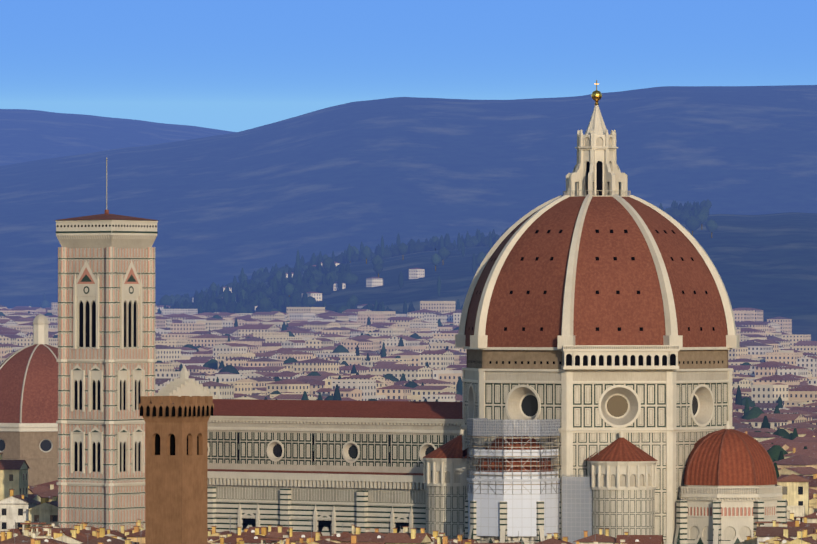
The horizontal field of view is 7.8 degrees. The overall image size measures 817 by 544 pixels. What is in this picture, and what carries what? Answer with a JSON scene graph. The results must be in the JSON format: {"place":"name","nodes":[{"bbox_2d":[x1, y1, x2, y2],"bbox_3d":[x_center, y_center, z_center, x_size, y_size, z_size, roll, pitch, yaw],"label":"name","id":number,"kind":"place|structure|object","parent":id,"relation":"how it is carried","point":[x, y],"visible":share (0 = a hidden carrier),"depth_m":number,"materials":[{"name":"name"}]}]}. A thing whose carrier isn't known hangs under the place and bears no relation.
{"place":"outdoors","nodes":[
{"label":"outdoors","id":0,"kind":"place"},
{"bbox_2d":[0,85,816,340],"bbox_3d":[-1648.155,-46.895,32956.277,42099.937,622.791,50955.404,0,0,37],"label":"terrain","id":1,"kind":"structure","parent":0,"point":[224,207],"depth_m":10760.21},
{"bbox_2d":[0,314,57,486],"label":"smaller domed chapel","id":2,"kind":"structure","parent":1,"relation":"on","point":[28,404],"depth_m":1663.67,"materials":[{"name":"tile"}]},
{"bbox_2d":[56,157,158,531],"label":"campanile","id":3,"kind":"structure","parent":1,"relation":"on","point":[106,360],"depth_m":1353.42,"materials":[{"name":"stone"}]},
{"bbox_2d":[139,396,213,543],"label":"brick tower","id":4,"kind":"structure","parent":1,"relation":"on","point":[176,444],"depth_m":928.41,"materials":[{"name":"brown brick"}]},
{"bbox_2d":[155,364,221,398],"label":"facade","id":5,"kind":"structure","parent":1,"relation":"on","point":[184,384],"depth_m":1390.57,"materials":[{"name":"white stone"}]},
{"bbox_2d":[207,399,464,535],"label":"nave","id":6,"kind":"structure","parent":1,"relation":"on","point":[323,465],"depth_m":1348.88,"materials":[{"name":"white stone"}]},
{"bbox_2d":[0,199,806,501],"bbox_3d":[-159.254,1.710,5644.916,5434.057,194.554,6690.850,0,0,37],"label":"distant trees","id":7,"kind":"object","parent":1,"relation":"on","point":[252,292],"visible":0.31,"depth_m":6416.46,"materials":[{"name":"green plant"}]},
{"bbox_2d":[0,261,816,501],"bbox_3d":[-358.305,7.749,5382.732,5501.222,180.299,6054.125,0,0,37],"label":"city","id":8,"kind":"object","parent":1,"relation":"on","point":[777,355],"visible":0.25,"depth_m":4042.01,"materials":[{"name":"paint"}]},
{"bbox_2d":[0,453,816,543],"bbox_3d":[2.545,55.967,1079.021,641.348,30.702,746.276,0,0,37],"label":"city","id":9,"kind":"object","parent":1,"relation":"on","point":[24,519],"visible":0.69,"depth_m":1241.88,"materials":[{"name":"paint"}]},
{"bbox_2d":[423,429,476,538],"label":"exedra","id":10,"kind":"object","parent":1,"relation":"on","point":[445,474],"visible":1,"depth_m":1311.87,"materials":[{"name":"white stone"}]},
{"bbox_2d":[462,436,560,543],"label":"apse","id":11,"kind":"structure","parent":1,"relation":"on","point":[503,538],"depth_m":1291.65,"materials":[{"name":"white stone"}]},
{"bbox_2d":[466,418,610,543],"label":"scaffolding","id":12,"kind":"object","parent":1,"relation":"on","point":[521,493],"visible":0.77,"depth_m":1290.12,"materials":[{"name":"fabric"}]},
{"bbox_2d":[461,346,733,543],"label":"drum","id":13,"kind":"object","parent":1,"relation":"on","point":[667,419],"visible":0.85,"depth_m":1297.25,"materials":[{"name":"white stone"}]},
{"bbox_2d":[455,194,739,348],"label":"dome","id":14,"kind":"structure","parent":13,"relation":"on","point":[560,271],"depth_m":1303.88,"materials":[{"name":"red tile"}]},
{"bbox_2d":[563,80,630,196],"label":"lantern","id":15,"kind":"object","parent":14,"relation":"on","point":[596,171],"visible":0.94,"depth_m":1320.44,"materials":[{"name":"white stone"}]},
{"bbox_2d":[561,345,678,368],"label":"gallery","id":16,"kind":"object","parent":13,"relation":"attached to","point":[620,357],"visible":1,"depth_m":1293.52,"materials":[{"name":"white stone"}]},
{"bbox_2d":[585,432,657,537],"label":"exedra","id":17,"kind":"object","parent":1,"relation":"on","point":[623,473],"visible":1,"depth_m":1286.30,"materials":[{"name":"white stone"}]},
{"bbox_2d":[674,421,786,543],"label":"domed apse","id":18,"kind":"structure","parent":1,"relation":"on","point":[732,494],"depth_m":1294.02,"materials":[{"name":"red tile"}]},
{"bbox_2d":[0,0,816,131],"label":"sky","id":19,"kind":"structure","parent":0,"point":[227,65],"materials":[{"name":"blue"}]}
]}

